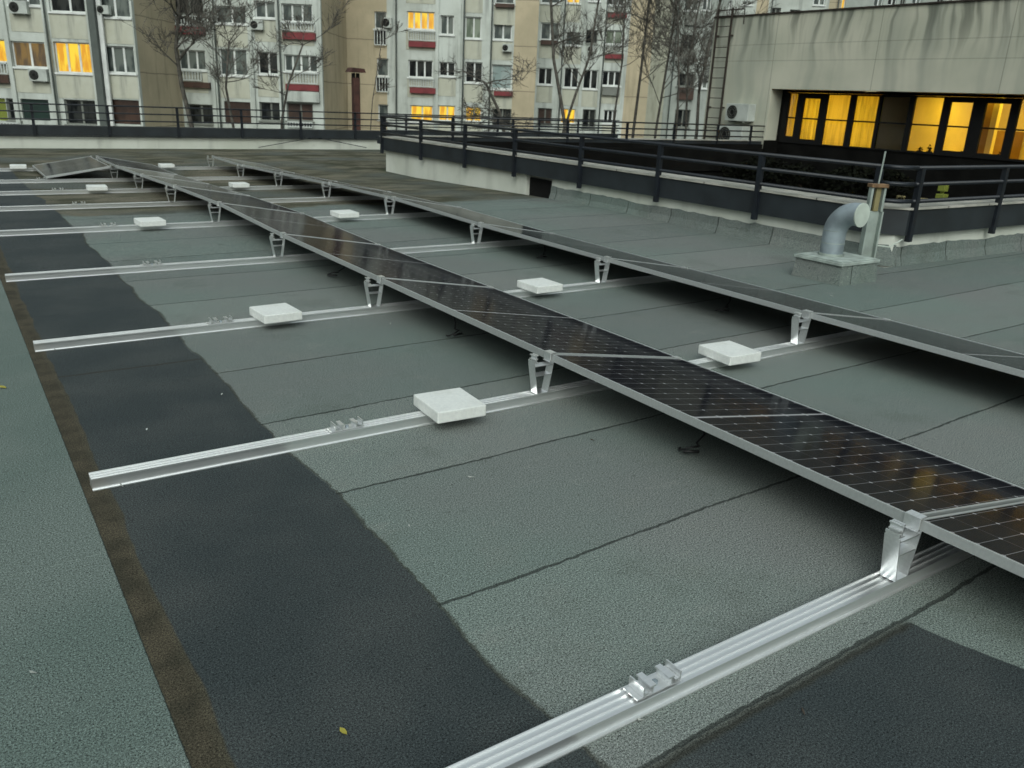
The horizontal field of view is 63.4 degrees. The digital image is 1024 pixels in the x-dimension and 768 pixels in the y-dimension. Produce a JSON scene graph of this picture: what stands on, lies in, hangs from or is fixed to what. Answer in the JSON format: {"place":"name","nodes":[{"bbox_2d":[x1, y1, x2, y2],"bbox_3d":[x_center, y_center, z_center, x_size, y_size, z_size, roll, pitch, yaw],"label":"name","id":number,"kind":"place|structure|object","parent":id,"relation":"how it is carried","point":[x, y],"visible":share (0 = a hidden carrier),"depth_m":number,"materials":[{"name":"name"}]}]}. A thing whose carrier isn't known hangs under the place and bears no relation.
{"place":"outdoors","nodes":[
{"label":"outdoors","id":0,"kind":"place"},
{"bbox_2d":[0,0,184,126],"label":"apartment building","id":1,"kind":"structure","parent":0,"point":[83,51],"depth_m":42.03,"materials":[{"name":"white paint"}]},
{"bbox_2d":[7,0,43,32],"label":"window","id":2,"kind":"structure","parent":1,"relation":"in","point":[19,22],"depth_m":41.20,"materials":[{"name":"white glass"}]},
{"bbox_2d":[12,41,51,93],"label":"window","id":3,"kind":"structure","parent":1,"relation":"in","point":[27,55],"depth_m":41.99,"materials":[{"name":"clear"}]},
{"bbox_2d":[47,0,88,39],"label":"window","id":4,"kind":"structure","parent":1,"relation":"in","point":[63,24],"depth_m":41.18,"materials":[{"name":"white glass"}]},
{"bbox_2d":[54,42,94,98],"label":"window","id":5,"kind":"structure","parent":1,"relation":"in","point":[73,58],"depth_m":42.03,"materials":[{"name":"yellow"}]},
{"bbox_2d":[64,99,96,125],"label":"window","id":6,"kind":"structure","parent":1,"relation":"in","point":[70,108],"depth_m":42.75,"materials":[{"name":"black glass"}]},
{"bbox_2d":[101,0,133,44],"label":"window","id":7,"kind":"structure","parent":1,"relation":"in","point":[116,31],"depth_m":41.22,"materials":[{"name":"white glass"}]},
{"bbox_2d":[106,46,138,98],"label":"window","id":8,"kind":"structure","parent":1,"relation":"in","point":[121,63],"depth_m":42.02,"materials":[{"name":"white glass"}]},
{"bbox_2d":[0,148,1023,767],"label":"roof","id":9,"kind":"structure","parent":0,"point":[546,562],"depth_m":3.12,"materials":[{"name":"grey asphalt"}]},
{"bbox_2d":[0,166,250,170],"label":"mounting rail","id":10,"kind":"object","parent":9,"relation":"on","point":[175,168],"depth_m":16.15,"materials":[{"name":"metal"}]},
{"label":"panel bracket","id":11,"kind":"object","parent":10,"relation":"on","visible":0},
{"bbox_2d":[32,156,109,178],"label":"solar panel","id":12,"kind":"object","parent":11,"relation":"on","point":[66,167],"visible":1,"depth_m":13.99,"materials":[{"name":"grey glass"}]},
{"bbox_2d":[0,176,297,183],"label":"mounting rail","id":13,"kind":"object","parent":9,"relation":"on","point":[126,179],"visible":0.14,"depth_m":13.79,"materials":[{"name":"metal"}]},
{"bbox_2d":[0,185,339,195],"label":"mounting rail","id":14,"kind":"object","parent":9,"relation":"on","point":[48,192],"visible":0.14,"depth_m":12.13,"materials":[{"name":"metal"}]},
{"bbox_2d":[133,174,142,188],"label":"panel bracket","id":15,"kind":"object","parent":14,"relation":"on","point":[134,175],"visible":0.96,"depth_m":12.17,"materials":[{"name":"metal"}]},
{"bbox_2d":[141,174,244,194],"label":"solar panel","id":16,"kind":"object","parent":15,"relation":"on","point":[170,182],"visible":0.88,"depth_m":11.57,"materials":[{"name":"black glass"}]},
{"bbox_2d":[0,196,383,210],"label":"mounting rail","id":17,"kind":"object","parent":9,"relation":"on","point":[125,205],"visible":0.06,"depth_m":10.47,"materials":[{"name":"metal"}]},
{"bbox_2d":[321,182,330,197],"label":"panel bracket","id":18,"kind":"object","parent":17,"relation":"on","point":[322,185],"visible":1,"depth_m":11.68,"materials":[{"name":"metal"}]},
{"bbox_2d":[330,183,456,206],"bbox_3d":[-1.619,-2.538,11.173,0.963,0.036,2.000,0,16,-36],"label":"solar panel","id":19,"kind":"object","parent":18,"relation":"on","point":[380,193],"visible":0.85,"depth_m":11.04,"materials":[{"name":"black glass"}]},
{"bbox_2d":[0,212,443,236],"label":"mounting rail","id":20,"kind":"object","parent":9,"relation":"on","point":[43,231],"depth_m":8.79,"materials":[{"name":"metal"}]},
{"bbox_2d":[208,201,220,221],"bbox_3d":[-3.217,-1.868,8.992,0.138,0.214,0.055,-10,23,-33],"label":"panel bracket","id":21,"kind":"object","parent":20,"relation":"on","point":[210,206],"visible":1,"depth_m":8.98,"materials":[{"name":"metal"}]},
{"bbox_2d":[174,185,303,213],"bbox_3d":[-3.350,-2.228,10.052,0.963,0.036,2.000,0,16,-36],"label":"solar panel","id":22,"kind":"object","parent":21,"relation":"on","point":[213,197],"visible":0.85,"depth_m":9.94,"materials":[{"name":"black glass"}]},
{"bbox_2d":[219,203,378,244],"bbox_3d":[-2.223,-1.637,8.485,0.963,0.035,2.000,0,18,-36],"label":"solar panel","id":23,"kind":"object","parent":21,"relation":"on","point":[276,222],"visible":0.89,"depth_m":8.36,"materials":[{"name":"black glass"}]},
{"bbox_2d":[5,239,540,281],"bbox_3d":[-1.671,-1.204,7.763,5.300,0.050,0.074,-10,23,-33],"label":"mounting rail","id":24,"kind":"object","parent":9,"relation":"on","point":[29,276],"visible":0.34,"depth_m":7.15,"materials":[{"name":"metal"}]},
{"bbox_2d":[269,232,284,256],"bbox_3d":[-2.095,-1.248,7.431,0.138,0.214,0.055,-10,23,-33],"label":"panel bracket","id":25,"kind":"object","parent":24,"relation":"on","point":[271,238],"visible":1,"depth_m":7.42,"materials":[{"name":"metal"}]},
{"bbox_2d":[283,234,491,287],"bbox_3d":[-1.102,-1.029,6.918,0.963,0.035,2.000,0,17,-36],"label":"solar panel","id":26,"kind":"object","parent":25,"relation":"on","point":[373,261],"visible":0.88,"depth_m":6.76,"materials":[{"name":"black glass"}]},
{"bbox_2d":[470,222,483,243],"bbox_3d":[-0.364,-1.557,8.551,0.138,0.214,0.055,-10,23,-33],"label":"panel bracket","id":27,"kind":"object","parent":24,"relation":"on","point":[472,227],"visible":1,"depth_m":8.54,"materials":[{"name":"metal"}]},
{"bbox_2d":[394,197,549,232],"bbox_3d":[-0.492,-1.946,9.605,0.963,0.035,2.000,0,18,-36],"label":"solar panel","id":28,"kind":"object","parent":27,"relation":"on","point":[464,215],"visible":0.88,"depth_m":9.47,"materials":[{"name":"black glass"}]},
{"bbox_2d":[33,275,673,351],"bbox_3d":[-0.548,-0.610,6.193,5.300,0.050,0.074,-10,23,-33],"label":"mounting rail","id":29,"kind":"object","parent":9,"relation":"on","point":[114,337],"visible":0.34,"depth_m":5.42,"materials":[{"name":"metal"}]},
{"bbox_2d":[249,303,301,323],"bbox_3d":[-1.562,-0.468,5.482,0.256,0.058,0.276,-11,23,-35],"label":"concrete block","id":30,"kind":"object","parent":29,"relation":"on","point":[275,313],"depth_m":5.42,"materials":[{"name":"white concrete"}]},
{"bbox_2d":[364,275,384,307],"bbox_3d":[-0.971,-0.653,5.861,0.138,0.214,0.055,-10,23,-33],"label":"panel bracket","id":31,"kind":"object","parent":29,"relation":"on","point":[367,284],"visible":1,"depth_m":5.85,"materials":[{"name":"metal"}]},
{"bbox_2d":[381,278,673,357],"bbox_3d":[0.021,-0.435,5.347,0.963,0.035,2.000,0,17,-36],"label":"solar panel","id":32,"kind":"object","parent":31,"relation":"on","point":[537,329],"visible":0.88,"depth_m":5.14,"materials":[{"name":"black glass"}]},
{"bbox_2d":[517,278,562,293],"bbox_3d":[0.222,-0.788,6.638,0.256,0.058,0.276,-11,23,-34],"label":"concrete block","id":33,"kind":"object","parent":29,"relation":"on","point":[538,285],"depth_m":6.57,"materials":[{"name":"white concrete"}]},
{"bbox_2d":[594,256,610,282],"bbox_3d":[0.759,-0.963,6.981,0.138,0.214,0.055,-10,23,-33],"label":"panel bracket","id":34,"kind":"object","parent":29,"relation":"on","point":[597,263],"visible":1,"depth_m":6.97,"materials":[{"name":"metal"}]},
{"bbox_2d":[481,223,681,266],"bbox_3d":[0.628,-1.339,8.038,0.963,0.035,2.000,0,17,-36],"label":"solar panel","id":35,"kind":"object","parent":34,"relation":"on","point":[584,248],"visible":0.84,"depth_m":7.88,"materials":[{"name":"black glass"}]},
{"bbox_2d":[608,258,885,319],"bbox_3d":[1.752,-0.745,6.468,0.963,0.035,2.000,0,17,-36],"label":"solar panel","id":36,"kind":"object","parent":34,"relation":"on","point":[785,302],"visible":0.88,"depth_m":6.27,"materials":[{"name":"black glass"}]},
{"bbox_2d":[89,330,874,491],"bbox_3d":[0.575,-0.016,4.622,5.300,0.050,0.074,-10,23,-33],"label":"mounting rail","id":37,"kind":"object","parent":9,"relation":"on","point":[151,470],"visible":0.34,"depth_m":3.71,"materials":[{"name":"metal"}]},
{"bbox_2d":[414,388,485,423],"bbox_3d":[-0.302,0.101,4.000,0.256,0.058,0.276,-9,22,-30],"label":"concrete block","id":38,"kind":"object","parent":37,"relation":"on","point":[447,405],"depth_m":3.94,"materials":[{"name":"white concrete"}]},
{"bbox_2d":[528,350,556,394],"bbox_3d":[0.152,-0.060,4.290,0.138,0.214,0.055,-10,23,-33],"label":"panel bracket","id":39,"kind":"object","parent":37,"relation":"on","point":[533,363],"visible":1,"depth_m":4.28,"materials":[{"name":"metal"}]},
{"bbox_2d":[698,341,760,365],"bbox_3d":[1.325,-0.190,5.054,0.256,0.058,0.276,-8,22,-29],"label":"concrete block","id":40,"kind":"object","parent":37,"relation":"on","point":[729,353],"depth_m":4.99,"materials":[{"name":"white concrete"}]},
{"bbox_2d":[791,309,812,344],"bbox_3d":[1.883,-0.369,5.411,0.138,0.214,0.055,-10,23,-33],"label":"panel bracket","id":41,"kind":"object","parent":37,"relation":"on","point":[796,339],"visible":1,"depth_m":5.40,"materials":[{"name":"metal"}]},
{"bbox_2d":[809,313,1023,377],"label":"solar panel","id":42,"kind":"object","parent":41,"relation":"on","point":[994,358],"visible":1,"depth_m":5.05,"materials":[{"name":"black glass"}]},
{"bbox_2d":[377,135,1023,267],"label":"courtyard wall","id":43,"kind":"structure","parent":9,"relation":"on","point":[797,220],"depth_m":10.68,"materials":[{"name":"concrete"}]},
{"bbox_2d":[383,115,764,143],"bbox_3d":[2.245,-6.237,20.629,11.950,0.588,0.083,-10,23,-33],"label":"railing","id":44,"kind":"object","parent":43,"relation":"on","point":[627,128],"visible":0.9,"depth_m":20.16,"materials":[{"name":"metal"}]},
{"bbox_2d":[380,115,883,219],"bbox_3d":[0.475,-3.551,12.951,0.052,0.761,11.630,-10,23,-33],"label":"railing","id":45,"kind":"object","parent":43,"relation":"attached to","point":[760,168],"visible":0.86,"depth_m":10.91,"materials":[{"name":"metal"}]},
{"bbox_2d":[880,164,919,203],"bbox_3d":[3.877,-2.005,8.324,0.364,0.372,0.107,5,19,6],"label":"railing","id":46,"kind":"object","parent":43,"relation":"on","point":[908,184],"visible":0.82,"depth_m":8.29,"materials":[{"name":"metal"}]},
{"bbox_2d":[904,165,1023,241],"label":"railing","id":47,"kind":"object","parent":43,"relation":"attached to","point":[1000,196],"visible":1,"depth_m":8.81,"materials":[{"name":"metal"}]},
{"bbox_2d":[446,541,973,767],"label":"mounting rail","id":48,"kind":"object","parent":9,"relation":"on","point":[551,740],"depth_m":2.29,"materials":[{"name":"metal"}]},
{"bbox_2d":[623,659,682,701],"bbox_3d":[0.372,0.775,2.178,0.160,0.034,0.056,-10,23,-33],"label":"rail clip","id":49,"kind":"object","parent":48,"relation":"on","point":[668,674],"visible":1,"depth_m":2.17,"materials":[{"name":"metal"}]},
{"bbox_2d":[880,509,926,581],"bbox_3d":[1.275,0.534,2.720,0.138,0.214,0.055,-10,23,-33],"label":"panel bracket","id":50,"kind":"object","parent":48,"relation":"on","point":[901,542],"visible":1,"depth_m":2.71,"materials":[{"name":"metal"}]},
{"bbox_2d":[551,354,1023,521],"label":"solar panel","id":51,"kind":"object","parent":50,"relation":"on","point":[889,476],"visible":0.98,"depth_m":3.50,"materials":[{"name":"black glass"}]},
{"bbox_2d":[919,501,1023,577],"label":"solar panel","id":52,"kind":"object","parent":50,"relation":"on","point":[994,535],"visible":1,"depth_m":2.68,"materials":[{"name":"black glass"}]},
{"bbox_2d":[791,203,879,285],"bbox_3d":[3.076,-1.353,7.777,0.580,0.730,0.530,-10,23,-33],"label":"roof vent","id":53,"kind":"object","parent":9,"relation":"on","point":[831,262],"visible":1,"depth_m":7.68,"materials":[{"name":"metal"}]},
{"bbox_2d":[858,151,902,257],"bbox_3d":[3.561,-1.635,7.889,0.428,1.110,0.102,-1,19,-9],"label":"vent post","id":54,"kind":"object","parent":9,"relation":"on","point":[870,235],"visible":0.9,"depth_m":7.89,"materials":[{"name":"metal"}]},
{"bbox_2d":[533,0,655,137],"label":"apartment building","id":55,"kind":"structure","parent":0,"point":[595,98],"depth_m":59.06,"materials":[{"name":"white paint"}]},
{"bbox_2d":[536,68,552,102],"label":"window","id":56,"kind":"structure","parent":55,"relation":"in","point":[544,86],"depth_m":59.31,"materials":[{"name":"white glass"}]},
{"bbox_2d":[539,23,559,58],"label":"window","id":57,"kind":"structure","parent":55,"relation":"in","point":[545,51],"depth_m":58.37,"materials":[{"name":"white glass"}]},
{"bbox_2d":[562,68,578,105],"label":"window","id":58,"kind":"structure","parent":55,"relation":"in","point":[570,84],"depth_m":59.34,"materials":[{"name":"white glass"}]},
{"bbox_2d":[581,70,597,106],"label":"window","id":59,"kind":"structure","parent":55,"relation":"in","point":[589,97],"depth_m":59.36,"materials":[{"name":"white glass"}]},
{"bbox_2d":[601,71,620,103],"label":"window","id":60,"kind":"structure","parent":55,"relation":"in","point":[610,78],"depth_m":59.26,"materials":[{"name":"white glass"}]},
{"bbox_2d":[454,141,762,179],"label":"courtyard","id":61,"kind":"structure","parent":0,"point":[622,145],"depth_m":21.20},
{"bbox_2d":[721,155,914,198],"bbox_3d":[7.457,-3.111,21.640,1.134,5.368,5.420,-10,23,-33],"label":"hedge","id":62,"kind":"object","parent":61,"relation":"on","point":[896,175],"visible":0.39,"depth_m":20.44,"materials":[{"name":"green plant"}]},
{"bbox_2d":[644,0,728,138],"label":"apartment building","id":63,"kind":"structure","parent":0,"point":[668,109],"depth_m":64.87,"materials":[{"name":"beige paint"}]},
{"bbox_2d":[728,0,951,14],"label":"apartment building","id":64,"kind":"structure","parent":0,"point":[790,5],"depth_m":68.22,"materials":[{"name":"white paint"}]},
{"label":"ground","id":65,"kind":"structure","parent":0,"visible":0},
{"bbox_2d":[117,0,248,126],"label":"bare tree","id":66,"kind":"object","parent":65,"relation":"on","point":[178,18],"visible":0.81,"depth_m":28.67,"materials":[{"name":"brown plant"}]},
{"bbox_2d":[180,0,275,127],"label":"bare tree","id":67,"kind":"object","parent":65,"relation":"on","point":[244,9],"visible":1,"depth_m":27.15,"materials":[{"name":"brown plant"}]},
{"bbox_2d":[175,0,347,129],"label":"apartment building","id":68,"kind":"structure","parent":65,"relation":"on","point":[326,89],"depth_m":47.13,"materials":[{"name":"white paint"}]},
{"bbox_2d":[179,50,208,92],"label":"window","id":69,"kind":"structure","parent":68,"relation":"in","point":[192,60],"depth_m":47.09,"materials":[{"name":"white glass"}]},
{"bbox_2d":[215,6,247,47],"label":"window","id":70,"kind":"structure","parent":68,"relation":"in","point":[243,37],"depth_m":46.33,"materials":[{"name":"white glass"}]},
{"bbox_2d":[219,49,249,98],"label":"window","id":71,"kind":"structure","parent":68,"relation":"in","point":[241,88],"depth_m":47.19,"materials":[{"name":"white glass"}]},
{"bbox_2d":[253,1,276,41],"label":"window","id":72,"kind":"structure","parent":68,"relation":"in","point":[266,13],"depth_m":46.19,"materials":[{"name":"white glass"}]},
{"bbox_2d":[257,52,278,96],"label":"window","id":73,"kind":"structure","parent":68,"relation":"in","point":[263,72],"depth_m":47.15,"materials":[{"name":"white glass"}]},
{"bbox_2d":[281,3,314,45],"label":"window","id":74,"kind":"structure","parent":68,"relation":"in","point":[290,8],"depth_m":46.18,"materials":[{"name":"white glass"}]},
{"bbox_2d":[283,54,318,93],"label":"window","id":75,"kind":"structure","parent":68,"relation":"in","point":[290,60],"depth_m":47.03,"materials":[{"name":"white glass"}]},
{"bbox_2d":[249,0,352,128],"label":"bare tree","id":76,"kind":"object","parent":65,"relation":"on","point":[319,57],"visible":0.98,"depth_m":30.57,"materials":[{"name":"brown plant"}]},
{"bbox_2d":[0,124,617,149],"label":"parapet","id":77,"kind":"structure","parent":65,"relation":"on","point":[75,136],"depth_m":21.16,"materials":[{"name":"concrete"}]},
{"bbox_2d":[0,102,619,138],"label":"railing","id":78,"kind":"object","parent":77,"relation":"on","point":[177,121],"visible":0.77,"depth_m":21.84,"materials":[{"name":"metal"}]},
{"bbox_2d":[345,67,365,129],"bbox_3d":[-5.040,-1.872,27.514,0.500,16.130,0.400,-10,23,-33],"label":"chimney","id":79,"kind":"object","parent":65,"relation":"on","point":[355,85],"visible":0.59,"depth_m":25.03,"materials":[{"name":"metal"}]},
{"bbox_2d":[346,0,538,131],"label":"apartment building","id":80,"kind":"structure","parent":65,"relation":"on","point":[474,34],"depth_m":53.11,"materials":[{"name":"beige paint"}]},
{"bbox_2d":[406,11,434,50],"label":"window","id":81,"kind":"structure","parent":80,"relation":"in","point":[425,21],"depth_m":52.67,"materials":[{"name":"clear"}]},
{"bbox_2d":[407,60,433,97],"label":"window","id":82,"kind":"structure","parent":80,"relation":"in","point":[417,68],"depth_m":53.62,"materials":[{"name":"white glass"}]},
{"bbox_2d":[438,62,455,95],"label":"window","id":83,"kind":"structure","parent":80,"relation":"in","point":[446,87],"depth_m":53.62,"materials":[{"name":"white glass"}]},
{"bbox_2d":[464,17,481,58],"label":"window","id":84,"kind":"structure","parent":80,"relation":"in","point":[473,41],"depth_m":52.83,"materials":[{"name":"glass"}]},
{"bbox_2d":[464,62,482,102],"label":"window","id":85,"kind":"structure","parent":80,"relation":"in","point":[469,93],"depth_m":53.70,"materials":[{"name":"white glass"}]},
{"bbox_2d":[490,64,512,108],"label":"window","id":86,"kind":"structure","parent":80,"relation":"in","point":[505,102],"depth_m":53.74,"materials":[{"name":"grey glass"}]},
{"bbox_2d":[492,25,512,60],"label":"window","id":87,"kind":"structure","parent":80,"relation":"in","point":[502,34],"depth_m":52.84,"materials":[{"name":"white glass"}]},
{"bbox_2d":[494,0,515,24],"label":"window","id":88,"kind":"structure","parent":80,"relation":"in","point":[502,16],"depth_m":52.26,"materials":[{"name":"paint"}]},
{"bbox_2d":[435,56,538,131],"bbox_3d":[-1.251,-3.118,30.334,3.606,16.964,2.661,-2,20,-14],"label":"bare tree","id":89,"kind":"object","parent":65,"relation":"on","point":[476,112],"visible":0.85,"depth_m":28.09,"materials":[{"name":"brown plant"}]},
{"bbox_2d":[543,0,634,132],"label":"bare tree","id":90,"kind":"object","parent":65,"relation":"on","point":[554,61],"visible":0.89,"depth_m":30.83,"materials":[{"name":"brown plant"}]},
{"bbox_2d":[553,0,651,132],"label":"bare tree","id":91,"kind":"object","parent":65,"relation":"on","point":[588,60],"visible":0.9,"depth_m":30.88,"materials":[{"name":"brown plant"}]},
{"bbox_2d":[580,0,671,133],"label":"bare tree","id":92,"kind":"object","parent":65,"relation":"on","point":[620,22],"visible":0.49,"depth_m":37.49,"materials":[{"name":"brown plant"}]},
{"bbox_2d":[593,0,725,137],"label":"bare tree","id":93,"kind":"object","parent":65,"relation":"on","point":[639,84],"visible":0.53,"depth_m":34.84,"materials":[{"name":"brown plant"}]},
{"bbox_2d":[620,0,713,138],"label":"bare tree","id":94,"kind":"object","parent":65,"relation":"on","point":[677,42],"visible":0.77,"depth_m":32.06,"materials":[{"name":"brown plant"}]},
{"bbox_2d":[635,0,711,138],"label":"bare tree","id":95,"kind":"object","parent":65,"relation":"on","point":[664,82],"visible":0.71,"depth_m":33.38,"materials":[{"name":"brown plant"}]},
{"bbox_2d":[622,0,761,138],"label":"bare tree","id":96,"kind":"object","parent":65,"relation":"on","point":[689,45],"visible":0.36,"depth_m":34.60,"materials":[{"name":"brown plant"}]},
{"bbox_2d":[645,0,779,138],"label":"bare tree","id":97,"kind":"object","parent":65,"relation":"on","point":[705,59],"visible":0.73,"depth_m":29.17,"materials":[{"name":"brown plant"}]},
{"bbox_2d":[702,0,1023,198],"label":"concrete building","id":98,"kind":"structure","parent":65,"relation":"on","point":[939,83],"depth_m":21.24,"materials":[{"name":"grey concrete"}]},
{"bbox_2d":[703,8,744,138],"bbox_3d":[6.316,-9.095,24.580,0.155,3.750,1.050,-10,23,-33],"label":"ladder","id":99,"kind":"object","parent":98,"relation":"attached to","point":[725,67],"visible":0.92,"depth_m":24.60,"materials":[{"name":"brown metal"}]},
{"bbox_2d":[725,103,755,122],"bbox_3d":[6.665,-7.903,24.211,0.357,0.530,0.850,-10,23,-33],"label":"air conditioner","id":100,"kind":"object","parent":98,"relation":"attached to","point":[744,113],"visible":1,"depth_m":24.01,"materials":[{"name":"metal"}]},
{"bbox_2d":[779,92,801,142],"bbox_3d":[7.979,-7.594,23.656,0.166,1.360,0.555,-10,23,-33],"label":"window","id":101,"kind":"structure","parent":98,"relation":"in","point":[791,106],"depth_m":23.68,"materials":[{"name":"black glass"}]},
{"bbox_2d":[794,93,824,144],"bbox_3d":[8.346,-7.398,23.144,0.166,1.355,0.765,-10,23,-33],"label":"window","id":102,"kind":"structure","parent":98,"relation":"in","point":[811,104],"depth_m":23.21,"materials":[{"name":"yellow glass"}]},
{"bbox_2d":[817,93,853,146],"bbox_3d":[8.802,-7.152,22.492,0.150,1.355,0.900,-10,23,-33],"label":"window","id":103,"kind":"structure","parent":98,"relation":"in","point":[834,123],"depth_m":22.58,"materials":[{"name":"yellow glass"}]},
{"bbox_2d":[845,94,884,149],"bbox_3d":[9.284,-6.902,21.832,0.166,1.355,0.810,-10,23,-33],"label":"window","id":104,"kind":"structure","parent":98,"relation":"in","point":[865,107],"depth_m":21.91,"materials":[{"name":"yellow glass"}]},
{"bbox_2d":[871,95,912,151],"bbox_3d":[9.714,-6.649,21.158,0.080,1.355,0.885,-10,23,-33],"label":"window","id":105,"kind":"structure","parent":98,"relation":"in","point":[882,96],"depth_m":21.20,"materials":[{"name":"black glass"}]},
{"bbox_2d":[903,96,947,154],"bbox_3d":[10.209,-6.388,20.466,0.080,1.355,0.895,-10,23,-33],"label":"window","id":106,"kind":"structure","parent":98,"relation":"in","point":[910,122],"depth_m":20.50,"materials":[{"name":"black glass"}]},
{"bbox_2d":[936,97,980,157],"bbox_3d":[10.678,-6.140,19.811,0.080,1.355,0.790,-10,23,-33],"label":"window","id":107,"kind":"structure","parent":98,"relation":"in","point":[975,100],"depth_m":19.74,"materials":[{"name":"black glass"}]},
{"bbox_2d":[968,97,1016,159],"bbox_3d":[11.124,-5.904,19.187,0.080,1.355,0.815,-10,23,-33],"label":"window","id":108,"kind":"structure","parent":98,"relation":"in","point":[984,101],"depth_m":19.24,"materials":[{"name":"black glass"}]},
{"bbox_2d":[1003,98,1023,161],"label":"window","id":109,"kind":"structure","parent":98,"relation":"in","point":[1019,101],"depth_m":18.80,"materials":[{"name":"black glass"}]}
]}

